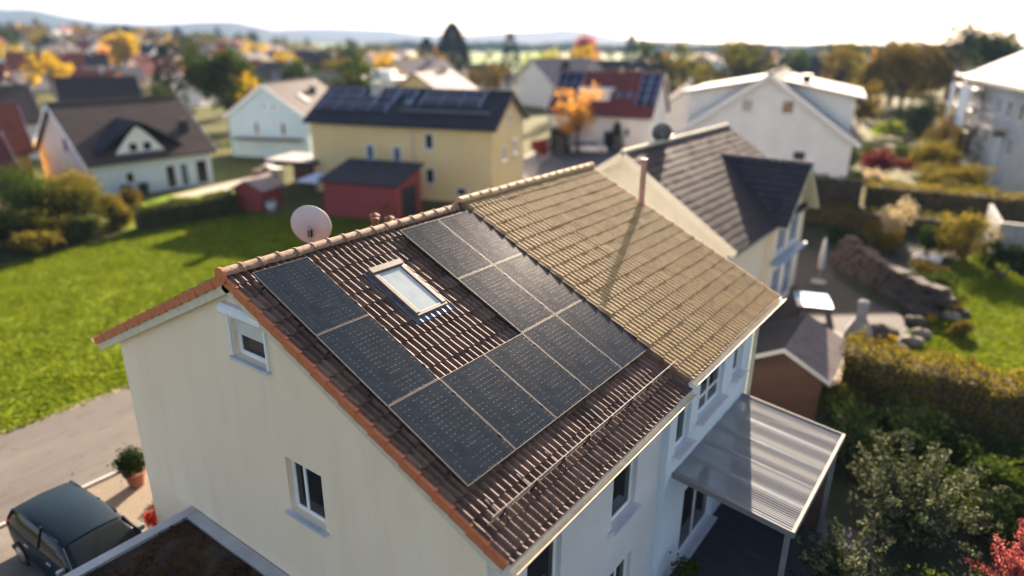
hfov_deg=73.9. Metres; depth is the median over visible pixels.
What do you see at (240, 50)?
village house
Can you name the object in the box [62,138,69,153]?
window
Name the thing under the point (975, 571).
shrub
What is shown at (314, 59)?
village house
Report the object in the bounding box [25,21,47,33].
village tree
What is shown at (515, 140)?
window
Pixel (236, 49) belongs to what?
village house
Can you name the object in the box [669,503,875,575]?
patio
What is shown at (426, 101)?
photovoltaic module
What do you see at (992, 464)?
shrub
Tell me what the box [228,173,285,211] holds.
red shed
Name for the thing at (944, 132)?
shrub
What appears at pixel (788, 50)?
village tree
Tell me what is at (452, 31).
tree
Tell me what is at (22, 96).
grey left house
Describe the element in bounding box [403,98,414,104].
roof window
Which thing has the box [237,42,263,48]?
village house
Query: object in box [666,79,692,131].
village house
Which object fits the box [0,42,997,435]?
ground
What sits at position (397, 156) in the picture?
window
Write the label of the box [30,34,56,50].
village tree
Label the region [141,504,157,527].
red plant
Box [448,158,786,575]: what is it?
attached house
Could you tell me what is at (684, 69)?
village tree
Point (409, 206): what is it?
door
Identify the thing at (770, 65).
village tree
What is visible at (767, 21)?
sky
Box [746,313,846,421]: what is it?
garden shed
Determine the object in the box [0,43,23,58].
village tree
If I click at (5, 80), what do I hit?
village house
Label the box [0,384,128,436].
road edge
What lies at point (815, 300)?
garden table
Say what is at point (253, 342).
window
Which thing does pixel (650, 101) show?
photovoltaic module
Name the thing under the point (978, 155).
window
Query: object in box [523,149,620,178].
street
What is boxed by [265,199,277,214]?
water butt
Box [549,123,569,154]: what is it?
hedge
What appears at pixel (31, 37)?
village tree
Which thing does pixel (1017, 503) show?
shrub
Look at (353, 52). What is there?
village tree
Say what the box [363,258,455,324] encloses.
roof window
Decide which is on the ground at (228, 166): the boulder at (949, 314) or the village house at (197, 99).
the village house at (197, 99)
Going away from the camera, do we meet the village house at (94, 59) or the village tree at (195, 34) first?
the village house at (94, 59)
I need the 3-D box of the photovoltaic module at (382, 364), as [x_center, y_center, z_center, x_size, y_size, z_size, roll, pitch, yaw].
[-2.192,1.156,11.005,1.722,0.096,1.213,39,36,21]
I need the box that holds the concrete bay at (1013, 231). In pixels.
[984,204,1023,251]
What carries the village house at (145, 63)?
on the ground at (228, 166)
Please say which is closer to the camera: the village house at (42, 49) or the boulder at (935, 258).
the boulder at (935, 258)
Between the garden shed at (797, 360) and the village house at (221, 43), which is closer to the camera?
the garden shed at (797, 360)
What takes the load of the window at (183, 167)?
in the brown roof house at (164, 143)
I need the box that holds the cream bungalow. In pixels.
[272,71,340,87]
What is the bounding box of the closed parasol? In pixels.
[810,238,826,284]
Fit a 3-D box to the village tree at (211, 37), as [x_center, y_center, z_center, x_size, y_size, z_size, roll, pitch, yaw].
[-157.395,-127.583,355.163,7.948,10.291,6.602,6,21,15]
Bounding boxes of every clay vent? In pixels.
[369,212,379,225]
[384,215,394,222]
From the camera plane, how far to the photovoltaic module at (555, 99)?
82.42 m
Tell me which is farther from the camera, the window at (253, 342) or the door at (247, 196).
the door at (247, 196)
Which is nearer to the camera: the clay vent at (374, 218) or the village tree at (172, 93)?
the clay vent at (374, 218)
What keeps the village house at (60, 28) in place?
on the ground at (228, 166)
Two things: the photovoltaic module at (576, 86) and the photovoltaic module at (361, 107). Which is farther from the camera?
the photovoltaic module at (576, 86)
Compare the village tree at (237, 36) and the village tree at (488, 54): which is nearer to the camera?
the village tree at (237, 36)
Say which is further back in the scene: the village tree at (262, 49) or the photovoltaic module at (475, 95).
the village tree at (262, 49)
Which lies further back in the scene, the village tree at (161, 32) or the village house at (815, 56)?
the village tree at (161, 32)
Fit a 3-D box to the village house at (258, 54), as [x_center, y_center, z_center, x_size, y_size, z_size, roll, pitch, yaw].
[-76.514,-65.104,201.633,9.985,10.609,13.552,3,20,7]
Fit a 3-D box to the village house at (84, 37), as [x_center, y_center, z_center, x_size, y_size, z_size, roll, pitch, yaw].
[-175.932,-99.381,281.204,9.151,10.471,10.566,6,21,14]
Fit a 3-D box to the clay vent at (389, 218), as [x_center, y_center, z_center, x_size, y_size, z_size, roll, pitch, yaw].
[-2.964,-1.476,16.531,0.260,0.600,0.253,15,24,34]
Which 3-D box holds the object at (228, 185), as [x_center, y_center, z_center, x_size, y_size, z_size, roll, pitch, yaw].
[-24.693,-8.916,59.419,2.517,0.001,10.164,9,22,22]
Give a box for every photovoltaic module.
[252,257,368,336]
[316,101,338,109]
[316,315,437,406]
[323,94,343,101]
[329,87,349,94]
[333,102,354,110]
[340,95,360,102]
[345,88,366,94]
[350,103,371,111]
[356,95,377,102]
[367,103,389,111]
[374,96,396,104]
[379,89,400,95]
[388,379,514,486]
[397,89,418,97]
[399,220,492,279]
[419,97,442,105]
[424,90,447,97]
[437,210,523,264]
[439,98,462,106]
[440,354,555,450]
[444,91,466,98]
[458,265,553,332]
[459,99,482,107]
[463,91,487,99]
[484,333,590,419]
[494,253,583,314]
[522,315,621,392]
[550,93,561,103]
[554,82,565,92]
[556,299,648,368]
[558,72,569,81]
[559,93,569,103]
[564,82,573,92]
[566,72,577,82]
[569,93,578,104]
[571,83,581,93]
[574,72,585,82]
[635,97,645,104]
[637,89,648,96]
[640,81,650,88]
[642,74,652,81]
[644,97,655,105]
[647,89,657,96]
[649,82,659,89]
[651,74,662,81]
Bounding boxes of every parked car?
[5,480,144,575]
[570,139,606,153]
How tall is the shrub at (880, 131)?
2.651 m
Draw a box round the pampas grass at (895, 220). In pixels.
[879,195,920,237]
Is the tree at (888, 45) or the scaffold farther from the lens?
the tree at (888, 45)
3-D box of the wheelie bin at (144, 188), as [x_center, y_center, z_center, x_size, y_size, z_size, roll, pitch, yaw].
[-29.998,-8.107,55.493,0.630,0.920,0.610,13,24,31]
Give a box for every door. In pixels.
[242,191,253,211]
[401,184,416,217]
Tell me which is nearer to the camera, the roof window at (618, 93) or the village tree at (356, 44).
the roof window at (618, 93)
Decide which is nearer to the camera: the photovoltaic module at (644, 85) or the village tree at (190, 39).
the photovoltaic module at (644, 85)
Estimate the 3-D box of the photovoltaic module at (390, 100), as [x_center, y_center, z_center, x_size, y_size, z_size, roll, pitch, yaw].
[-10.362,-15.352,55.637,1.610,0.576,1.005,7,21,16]
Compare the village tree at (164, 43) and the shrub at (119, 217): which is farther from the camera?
the village tree at (164, 43)
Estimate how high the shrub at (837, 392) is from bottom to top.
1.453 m
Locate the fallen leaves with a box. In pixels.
[0,215,354,494]
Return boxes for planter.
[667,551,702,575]
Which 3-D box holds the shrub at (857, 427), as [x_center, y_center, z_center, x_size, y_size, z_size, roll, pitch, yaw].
[10.334,4.518,20.106,3.508,2.273,3.313,15,24,34]
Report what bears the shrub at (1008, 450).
on the garden ground at (845, 507)
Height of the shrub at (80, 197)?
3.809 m
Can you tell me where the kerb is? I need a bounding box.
[0,470,117,527]
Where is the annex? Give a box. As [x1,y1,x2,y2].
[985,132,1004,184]
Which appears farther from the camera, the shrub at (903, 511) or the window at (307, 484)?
the shrub at (903, 511)
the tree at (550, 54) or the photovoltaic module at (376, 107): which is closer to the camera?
the photovoltaic module at (376, 107)
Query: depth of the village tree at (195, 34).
412.02 m
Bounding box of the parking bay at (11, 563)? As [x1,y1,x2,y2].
[0,526,43,575]
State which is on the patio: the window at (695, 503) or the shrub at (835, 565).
the shrub at (835, 565)
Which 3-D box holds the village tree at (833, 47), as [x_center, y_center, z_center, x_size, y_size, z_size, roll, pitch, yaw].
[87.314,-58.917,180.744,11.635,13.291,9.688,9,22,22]
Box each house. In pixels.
[0,41,13,62]
[0,63,13,79]
[0,75,38,98]
[0,84,40,158]
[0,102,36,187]
[0,131,22,205]
[4,48,54,62]
[4,49,85,90]
[7,37,34,50]
[19,30,34,43]
[33,95,217,195]
[35,36,72,50]
[45,29,76,38]
[45,43,84,52]
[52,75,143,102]
[55,25,86,32]
[69,66,124,77]
[73,31,102,38]
[73,34,98,40]
[73,37,105,52]
[81,63,146,96]
[83,50,109,66]
[91,204,698,575]
[110,28,135,32]
[125,55,175,87]
[135,27,153,33]
[135,35,144,42]
[135,41,162,54]
[143,32,165,40]
[160,67,225,106]
[164,50,184,60]
[169,56,236,78]
[184,45,216,53]
[196,42,217,47]
[201,40,225,46]
[217,44,238,50]
[219,38,243,45]
[223,77,327,157]
[226,41,237,46]
[234,45,257,55]
[235,56,262,87]
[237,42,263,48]
[239,49,272,61]
[242,48,286,58]
[246,58,310,86]
[265,45,289,53]
[265,51,281,60]
[285,48,327,61]
[300,52,356,82]
[302,82,529,201]
[354,69,406,86]
[363,50,385,74]
[371,51,407,69]
[384,54,460,75]
[393,65,479,89]
[402,48,421,56]
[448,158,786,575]
[458,60,515,90]
[511,57,604,107]
[546,69,670,149]
[594,123,819,318]
[596,57,648,71]
[615,60,676,85]
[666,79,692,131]
[672,65,866,179]
[675,58,716,88]
[697,51,717,62]
[711,55,731,77]
[776,52,801,57]
[776,54,834,79]
[807,53,826,57]
[883,80,930,94]
[955,65,982,97]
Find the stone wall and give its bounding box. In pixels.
[829,235,957,317]
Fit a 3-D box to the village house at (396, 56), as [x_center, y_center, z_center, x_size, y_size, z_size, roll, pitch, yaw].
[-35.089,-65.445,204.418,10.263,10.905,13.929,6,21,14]
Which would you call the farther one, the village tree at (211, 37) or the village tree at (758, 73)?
the village tree at (211, 37)
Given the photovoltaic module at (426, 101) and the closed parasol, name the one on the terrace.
the closed parasol
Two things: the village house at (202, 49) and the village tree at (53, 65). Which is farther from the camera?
the village house at (202, 49)
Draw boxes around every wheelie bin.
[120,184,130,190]
[138,182,148,194]
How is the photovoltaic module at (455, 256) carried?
on the solar house at (271, 431)
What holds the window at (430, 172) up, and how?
in the yellow house at (459, 151)
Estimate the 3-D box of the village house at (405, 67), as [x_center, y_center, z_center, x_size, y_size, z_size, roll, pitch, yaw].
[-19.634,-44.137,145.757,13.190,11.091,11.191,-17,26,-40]
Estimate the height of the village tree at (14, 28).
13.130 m
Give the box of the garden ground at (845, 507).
[756,204,1023,575]
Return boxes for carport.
[261,152,319,193]
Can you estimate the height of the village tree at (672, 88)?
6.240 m
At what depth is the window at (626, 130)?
79.17 m
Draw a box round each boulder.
[869,323,899,341]
[893,343,911,353]
[901,335,924,346]
[903,315,927,327]
[904,305,931,316]
[911,327,932,337]
[912,253,927,261]
[927,254,941,262]
[941,310,962,319]
[955,309,970,315]
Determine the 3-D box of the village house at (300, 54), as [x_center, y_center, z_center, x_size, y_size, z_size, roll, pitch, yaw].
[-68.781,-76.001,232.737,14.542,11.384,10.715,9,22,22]
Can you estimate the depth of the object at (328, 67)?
154.62 m
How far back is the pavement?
71.70 m
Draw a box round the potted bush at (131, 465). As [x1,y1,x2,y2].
[107,443,145,488]
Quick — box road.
[0,388,142,522]
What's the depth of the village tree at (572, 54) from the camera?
196.57 m
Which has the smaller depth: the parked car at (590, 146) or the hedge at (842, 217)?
the hedge at (842, 217)
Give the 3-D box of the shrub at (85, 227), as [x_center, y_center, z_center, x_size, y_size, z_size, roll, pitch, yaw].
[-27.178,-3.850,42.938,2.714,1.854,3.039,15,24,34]
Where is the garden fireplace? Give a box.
[843,300,871,347]
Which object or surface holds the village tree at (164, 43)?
on the ground at (228, 166)
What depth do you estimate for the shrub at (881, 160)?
63.89 m
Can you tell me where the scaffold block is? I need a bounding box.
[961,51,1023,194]
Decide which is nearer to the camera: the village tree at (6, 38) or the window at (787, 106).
the window at (787, 106)
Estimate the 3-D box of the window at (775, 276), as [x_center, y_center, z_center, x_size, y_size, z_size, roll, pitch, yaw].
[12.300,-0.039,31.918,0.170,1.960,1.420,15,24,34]
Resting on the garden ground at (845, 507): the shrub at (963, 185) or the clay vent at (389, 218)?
the shrub at (963, 185)
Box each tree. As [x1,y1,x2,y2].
[0,25,19,47]
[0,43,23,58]
[5,23,24,47]
[18,48,74,96]
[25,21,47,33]
[28,27,47,40]
[29,33,40,44]
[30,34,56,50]
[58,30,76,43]
[71,21,92,35]
[94,42,116,65]
[98,29,142,65]
[122,24,131,34]
[140,34,159,43]
[140,84,172,97]
[147,45,196,114]
[147,81,177,96]
[154,28,171,37]
[159,40,176,52]
[162,36,174,49]
[168,26,186,52]
[171,35,199,56]
[175,41,270,133]
[193,31,201,37]
[195,32,218,43]
[203,33,218,40]
[214,26,223,39]
[232,34,244,40]
[236,71,259,102]
[242,38,268,51]
[246,31,258,43]
[254,35,259,43]
[261,49,302,61]
[271,38,283,45]
[276,58,331,83]
[280,71,292,80]
[304,37,311,45]
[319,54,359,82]
[323,56,383,86]
[324,42,347,55]
[338,44,369,76]
[344,38,353,45]
[350,41,360,49]
[362,51,394,74]
[367,43,376,50]
[415,46,449,63]
[416,37,437,58]
[435,21,473,71]
[465,67,483,89]
[480,58,510,89]
[484,50,493,59]
[498,32,521,85]
[518,46,561,68]
[537,51,562,57]
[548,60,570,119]
[550,82,606,154]
[568,44,596,60]
[573,32,602,59]
[605,46,616,59]
[607,121,624,149]
[621,33,638,59]
[634,37,659,63]
[648,51,669,83]
[650,50,671,66]
[656,37,710,85]
[667,77,688,95]
[693,63,730,86]
[712,63,733,79]
[717,35,758,78]
[722,36,759,77]
[737,46,767,77]
[746,42,767,51]
[751,69,763,75]
[758,51,775,69]
[759,55,783,72]
[768,46,780,53]
[776,48,812,74]
[785,44,796,52]
[820,40,862,84]
[823,40,872,84]
[828,40,865,58]
[841,60,861,83]
[842,59,873,98]
[849,61,897,102]
[851,78,886,129]
[854,39,960,118]
[861,42,878,57]
[872,36,918,104]
[880,70,918,106]
[899,80,936,106]
[915,94,957,125]
[932,15,991,101]
[942,45,973,98]
[956,20,1023,83]
[970,34,1022,68]
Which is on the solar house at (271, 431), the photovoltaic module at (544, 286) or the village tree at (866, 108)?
the photovoltaic module at (544, 286)
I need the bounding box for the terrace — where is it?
[754,248,909,349]
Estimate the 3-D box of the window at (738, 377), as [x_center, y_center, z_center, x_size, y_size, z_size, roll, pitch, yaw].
[5.777,1.681,17.305,0.340,1.260,0.820,15,24,34]
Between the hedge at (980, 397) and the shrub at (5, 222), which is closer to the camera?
the hedge at (980, 397)
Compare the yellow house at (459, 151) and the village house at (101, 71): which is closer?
the yellow house at (459, 151)
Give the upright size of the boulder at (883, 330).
0.990 m
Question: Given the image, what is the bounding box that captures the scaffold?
[944,66,993,168]
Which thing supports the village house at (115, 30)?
on the ground at (228, 166)
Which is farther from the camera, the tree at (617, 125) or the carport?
the tree at (617, 125)
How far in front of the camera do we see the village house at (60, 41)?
254.52 m
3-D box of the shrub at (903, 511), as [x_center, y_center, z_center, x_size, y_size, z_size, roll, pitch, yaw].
[10.392,5.256,17.324,3.563,2.733,3.862,15,24,34]
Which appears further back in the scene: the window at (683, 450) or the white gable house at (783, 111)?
the white gable house at (783, 111)
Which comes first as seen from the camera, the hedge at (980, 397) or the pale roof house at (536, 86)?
the hedge at (980, 397)
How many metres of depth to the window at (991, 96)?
65.28 m
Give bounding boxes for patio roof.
[672,393,845,575]
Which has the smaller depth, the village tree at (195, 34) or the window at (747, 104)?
the window at (747, 104)
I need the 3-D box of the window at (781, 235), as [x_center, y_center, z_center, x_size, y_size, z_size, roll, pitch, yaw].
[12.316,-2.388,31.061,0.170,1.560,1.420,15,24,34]
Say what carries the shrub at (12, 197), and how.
on the ground at (228, 166)
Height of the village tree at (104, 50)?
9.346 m
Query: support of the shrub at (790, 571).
on the garden ground at (845, 507)
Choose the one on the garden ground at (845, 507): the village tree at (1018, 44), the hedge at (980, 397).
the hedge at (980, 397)
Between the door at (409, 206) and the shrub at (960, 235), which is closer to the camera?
the shrub at (960, 235)
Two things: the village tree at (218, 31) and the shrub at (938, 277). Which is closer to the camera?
the shrub at (938, 277)
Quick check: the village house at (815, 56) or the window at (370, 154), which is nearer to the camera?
the window at (370, 154)
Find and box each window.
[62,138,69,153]
[124,171,136,184]
[127,142,139,152]
[141,141,153,151]
[164,164,179,189]
[178,162,191,187]
[194,159,210,184]
[216,300,271,375]
[253,121,259,135]
[261,104,266,109]
[270,104,276,109]
[280,122,286,136]
[285,460,328,537]
[296,93,310,101]
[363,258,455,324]
[365,144,374,159]
[392,146,401,160]
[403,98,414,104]
[424,133,434,150]
[425,167,435,184]
[455,187,466,196]
[502,145,506,162]
[508,113,511,122]
[514,138,517,153]
[527,537,556,575]
[603,130,614,148]
[609,461,641,536]
[610,556,626,575]
[615,91,621,97]
[624,128,629,137]
[626,92,632,98]
[673,406,696,459]
[675,486,716,566]
[696,353,728,425]
[730,335,747,383]
[739,98,754,113]
[767,266,780,309]
[774,229,785,255]
[779,100,795,115]
[779,256,792,298]
[786,215,798,246]
[792,150,806,163]
[970,90,975,105]
[973,124,978,138]
[974,152,979,169]
[977,92,983,108]
[982,128,989,144]
[985,94,992,111]
[995,97,1002,114]
[1004,100,1013,118]
[1004,137,1013,156]
[1016,103,1023,123]
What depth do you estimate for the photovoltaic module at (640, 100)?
78.29 m
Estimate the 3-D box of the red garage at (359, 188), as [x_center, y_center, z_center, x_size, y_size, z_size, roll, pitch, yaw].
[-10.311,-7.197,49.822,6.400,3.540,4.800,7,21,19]
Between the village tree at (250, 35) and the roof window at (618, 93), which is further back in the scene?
the village tree at (250, 35)
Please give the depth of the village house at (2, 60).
211.13 m
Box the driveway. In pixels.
[0,466,153,531]
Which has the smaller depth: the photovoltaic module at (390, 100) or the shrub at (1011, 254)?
the shrub at (1011, 254)
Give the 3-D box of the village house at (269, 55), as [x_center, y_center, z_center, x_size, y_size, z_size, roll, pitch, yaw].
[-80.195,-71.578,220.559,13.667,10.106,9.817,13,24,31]
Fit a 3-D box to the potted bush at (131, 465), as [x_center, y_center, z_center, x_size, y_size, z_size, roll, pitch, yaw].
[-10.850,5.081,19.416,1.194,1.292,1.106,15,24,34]
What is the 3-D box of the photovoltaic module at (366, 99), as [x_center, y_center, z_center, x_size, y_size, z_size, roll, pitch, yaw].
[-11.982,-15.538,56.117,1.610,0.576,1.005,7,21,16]
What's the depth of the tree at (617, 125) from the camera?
79.23 m
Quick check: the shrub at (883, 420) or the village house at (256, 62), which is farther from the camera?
the village house at (256, 62)
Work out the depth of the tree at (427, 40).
208.22 m
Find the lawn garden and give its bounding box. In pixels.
[902,256,1023,379]
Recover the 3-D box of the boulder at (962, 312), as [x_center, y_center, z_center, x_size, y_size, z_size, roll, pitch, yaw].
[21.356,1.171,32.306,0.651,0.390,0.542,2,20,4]
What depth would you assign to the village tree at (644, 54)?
182.25 m
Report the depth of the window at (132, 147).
54.85 m
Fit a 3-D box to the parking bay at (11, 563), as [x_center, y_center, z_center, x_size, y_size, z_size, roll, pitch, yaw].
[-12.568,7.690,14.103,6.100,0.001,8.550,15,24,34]
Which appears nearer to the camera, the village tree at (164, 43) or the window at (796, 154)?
the window at (796, 154)
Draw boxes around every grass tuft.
[908,258,949,273]
[934,296,965,311]
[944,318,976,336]
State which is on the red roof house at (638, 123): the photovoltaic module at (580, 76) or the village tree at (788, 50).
the photovoltaic module at (580, 76)
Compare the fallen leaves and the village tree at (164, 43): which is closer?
the fallen leaves
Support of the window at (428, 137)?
in the yellow house at (459, 151)
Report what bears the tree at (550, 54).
on the ground at (228, 166)
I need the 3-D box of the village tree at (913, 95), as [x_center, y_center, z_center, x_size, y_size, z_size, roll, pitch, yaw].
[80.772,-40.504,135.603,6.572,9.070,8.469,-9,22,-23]
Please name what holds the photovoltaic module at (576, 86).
on the red roof house at (638, 123)
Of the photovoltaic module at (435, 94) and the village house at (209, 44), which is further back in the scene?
the village house at (209, 44)
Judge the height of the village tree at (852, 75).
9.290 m
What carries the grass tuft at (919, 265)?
on the garden ground at (845, 507)
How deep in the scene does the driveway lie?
19.14 m
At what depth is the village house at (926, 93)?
170.62 m
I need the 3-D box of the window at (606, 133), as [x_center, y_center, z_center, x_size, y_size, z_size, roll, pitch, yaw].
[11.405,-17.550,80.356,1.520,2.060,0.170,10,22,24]
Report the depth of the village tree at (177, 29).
227.36 m
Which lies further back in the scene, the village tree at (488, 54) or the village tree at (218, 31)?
the village tree at (488, 54)
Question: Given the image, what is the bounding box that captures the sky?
[0,0,1023,44]
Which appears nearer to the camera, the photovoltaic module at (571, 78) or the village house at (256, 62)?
the photovoltaic module at (571, 78)
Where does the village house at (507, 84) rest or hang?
on the ground at (228, 166)
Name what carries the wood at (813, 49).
on the ground at (228, 166)
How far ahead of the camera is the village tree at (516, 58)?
181.70 m
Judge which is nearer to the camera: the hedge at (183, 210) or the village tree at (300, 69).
the hedge at (183, 210)
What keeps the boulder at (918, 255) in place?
on the garden ground at (845, 507)
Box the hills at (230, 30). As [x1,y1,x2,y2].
[0,9,1023,46]
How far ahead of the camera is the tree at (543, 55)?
171.60 m
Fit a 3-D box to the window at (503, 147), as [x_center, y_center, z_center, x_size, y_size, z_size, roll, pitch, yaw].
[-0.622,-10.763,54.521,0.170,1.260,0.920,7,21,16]
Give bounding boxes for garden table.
[793,291,833,322]
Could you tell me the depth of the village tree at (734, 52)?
164.08 m
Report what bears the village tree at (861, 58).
on the ground at (228, 166)
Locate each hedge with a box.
[128,190,241,230]
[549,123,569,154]
[805,202,973,234]
[806,172,866,209]
[836,325,1023,448]
[861,179,1023,220]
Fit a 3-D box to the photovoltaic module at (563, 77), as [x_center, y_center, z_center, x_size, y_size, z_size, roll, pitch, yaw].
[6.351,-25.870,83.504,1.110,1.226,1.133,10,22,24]
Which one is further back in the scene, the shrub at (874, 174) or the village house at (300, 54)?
the village house at (300, 54)
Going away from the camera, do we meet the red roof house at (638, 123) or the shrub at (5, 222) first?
the shrub at (5, 222)
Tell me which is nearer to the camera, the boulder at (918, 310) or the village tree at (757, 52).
the boulder at (918, 310)
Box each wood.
[4,24,149,44]
[138,31,393,52]
[364,39,725,53]
[695,41,1023,54]
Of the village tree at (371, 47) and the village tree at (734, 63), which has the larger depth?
the village tree at (371, 47)
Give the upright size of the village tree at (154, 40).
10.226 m
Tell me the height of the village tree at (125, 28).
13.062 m
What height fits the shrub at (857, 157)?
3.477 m
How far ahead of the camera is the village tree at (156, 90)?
103.35 m
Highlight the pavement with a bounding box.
[523,141,553,175]
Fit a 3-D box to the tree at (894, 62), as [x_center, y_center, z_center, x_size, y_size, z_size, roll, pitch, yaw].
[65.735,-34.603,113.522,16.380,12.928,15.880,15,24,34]
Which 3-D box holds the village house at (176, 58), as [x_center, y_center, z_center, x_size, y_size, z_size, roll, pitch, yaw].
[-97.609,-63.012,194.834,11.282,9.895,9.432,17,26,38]
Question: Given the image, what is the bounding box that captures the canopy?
[295,172,325,208]
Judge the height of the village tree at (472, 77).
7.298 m
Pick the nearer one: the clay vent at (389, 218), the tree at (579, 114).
the clay vent at (389, 218)
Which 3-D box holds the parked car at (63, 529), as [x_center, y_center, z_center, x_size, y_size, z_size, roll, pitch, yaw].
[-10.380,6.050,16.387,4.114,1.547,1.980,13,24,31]
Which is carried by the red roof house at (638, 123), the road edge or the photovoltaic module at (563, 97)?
the photovoltaic module at (563, 97)
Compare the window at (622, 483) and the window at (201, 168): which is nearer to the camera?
the window at (622, 483)
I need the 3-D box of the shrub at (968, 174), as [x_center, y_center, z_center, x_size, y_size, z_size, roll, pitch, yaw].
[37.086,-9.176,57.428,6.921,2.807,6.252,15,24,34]
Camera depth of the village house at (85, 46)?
245.19 m
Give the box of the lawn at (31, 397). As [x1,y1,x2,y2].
[0,211,379,429]
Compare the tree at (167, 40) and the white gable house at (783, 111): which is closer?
the white gable house at (783, 111)
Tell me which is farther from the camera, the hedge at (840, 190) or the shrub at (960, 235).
the hedge at (840, 190)
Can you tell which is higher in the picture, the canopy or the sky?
the sky
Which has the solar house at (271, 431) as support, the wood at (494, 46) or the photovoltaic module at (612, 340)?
the photovoltaic module at (612, 340)
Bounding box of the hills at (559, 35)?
[273,28,715,42]
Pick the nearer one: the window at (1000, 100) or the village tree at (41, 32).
the window at (1000, 100)
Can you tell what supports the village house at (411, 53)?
on the ground at (228, 166)
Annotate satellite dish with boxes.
[291,205,330,242]
[652,123,671,140]
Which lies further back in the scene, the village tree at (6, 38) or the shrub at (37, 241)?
the village tree at (6, 38)
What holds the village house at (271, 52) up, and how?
on the ground at (228, 166)
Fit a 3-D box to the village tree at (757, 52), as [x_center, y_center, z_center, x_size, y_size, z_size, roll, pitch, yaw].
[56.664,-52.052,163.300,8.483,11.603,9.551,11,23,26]
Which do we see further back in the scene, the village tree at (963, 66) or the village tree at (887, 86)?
the village tree at (963, 66)
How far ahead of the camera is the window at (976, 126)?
68.48 m
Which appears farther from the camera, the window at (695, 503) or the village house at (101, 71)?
the village house at (101, 71)
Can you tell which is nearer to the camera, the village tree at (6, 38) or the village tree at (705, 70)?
the village tree at (705, 70)
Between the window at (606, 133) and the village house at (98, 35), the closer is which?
the window at (606, 133)
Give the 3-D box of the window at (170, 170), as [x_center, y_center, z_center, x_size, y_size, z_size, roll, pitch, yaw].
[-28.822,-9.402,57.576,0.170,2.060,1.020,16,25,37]
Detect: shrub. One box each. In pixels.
[0,160,92,219]
[0,202,40,248]
[0,205,73,240]
[2,226,68,254]
[33,177,116,229]
[39,158,108,214]
[56,214,108,242]
[94,192,134,229]
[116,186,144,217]
[529,137,550,158]
[788,569,825,575]
[791,517,897,575]
[809,393,924,491]
[812,380,869,417]
[824,226,870,245]
[846,428,1010,560]
[849,142,877,169]
[855,390,972,446]
[857,145,918,177]
[858,221,906,253]
[859,167,895,184]
[867,405,969,473]
[869,120,907,137]
[879,98,938,144]
[886,334,898,344]
[888,143,932,163]
[890,555,1017,575]
[893,446,1014,535]
[904,136,964,173]
[908,160,997,188]
[911,268,964,291]
[915,222,949,252]
[922,99,970,146]
[924,313,936,322]
[932,206,1005,263]
[934,434,1023,511]
[943,123,977,168]
[944,426,1023,482]
[951,182,998,192]
[951,484,1023,560]
[964,518,1023,575]
[972,236,1023,278]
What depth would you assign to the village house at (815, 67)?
173.05 m
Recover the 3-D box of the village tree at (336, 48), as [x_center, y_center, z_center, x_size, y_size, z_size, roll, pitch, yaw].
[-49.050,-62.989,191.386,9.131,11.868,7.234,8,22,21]
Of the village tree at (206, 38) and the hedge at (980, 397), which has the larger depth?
the village tree at (206, 38)
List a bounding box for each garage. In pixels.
[63,506,287,575]
[317,158,424,222]
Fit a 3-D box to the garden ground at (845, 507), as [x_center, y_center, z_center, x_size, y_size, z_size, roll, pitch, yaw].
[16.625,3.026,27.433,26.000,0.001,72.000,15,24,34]
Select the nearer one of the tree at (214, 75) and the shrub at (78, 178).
the shrub at (78, 178)
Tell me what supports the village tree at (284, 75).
on the ground at (228, 166)
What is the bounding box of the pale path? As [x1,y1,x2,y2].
[816,329,845,420]
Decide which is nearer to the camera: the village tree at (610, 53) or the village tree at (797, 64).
the village tree at (797, 64)
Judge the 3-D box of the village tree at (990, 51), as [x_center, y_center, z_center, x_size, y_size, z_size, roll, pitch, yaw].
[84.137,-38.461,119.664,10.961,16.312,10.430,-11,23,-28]
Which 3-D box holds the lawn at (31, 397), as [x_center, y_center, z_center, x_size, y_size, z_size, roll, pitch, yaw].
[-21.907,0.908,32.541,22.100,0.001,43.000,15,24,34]
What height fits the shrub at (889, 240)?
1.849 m
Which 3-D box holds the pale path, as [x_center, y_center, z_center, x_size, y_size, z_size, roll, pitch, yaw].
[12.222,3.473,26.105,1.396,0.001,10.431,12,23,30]
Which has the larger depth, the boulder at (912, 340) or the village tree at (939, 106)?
the village tree at (939, 106)
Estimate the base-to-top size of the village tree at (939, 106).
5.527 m
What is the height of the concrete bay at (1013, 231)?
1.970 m

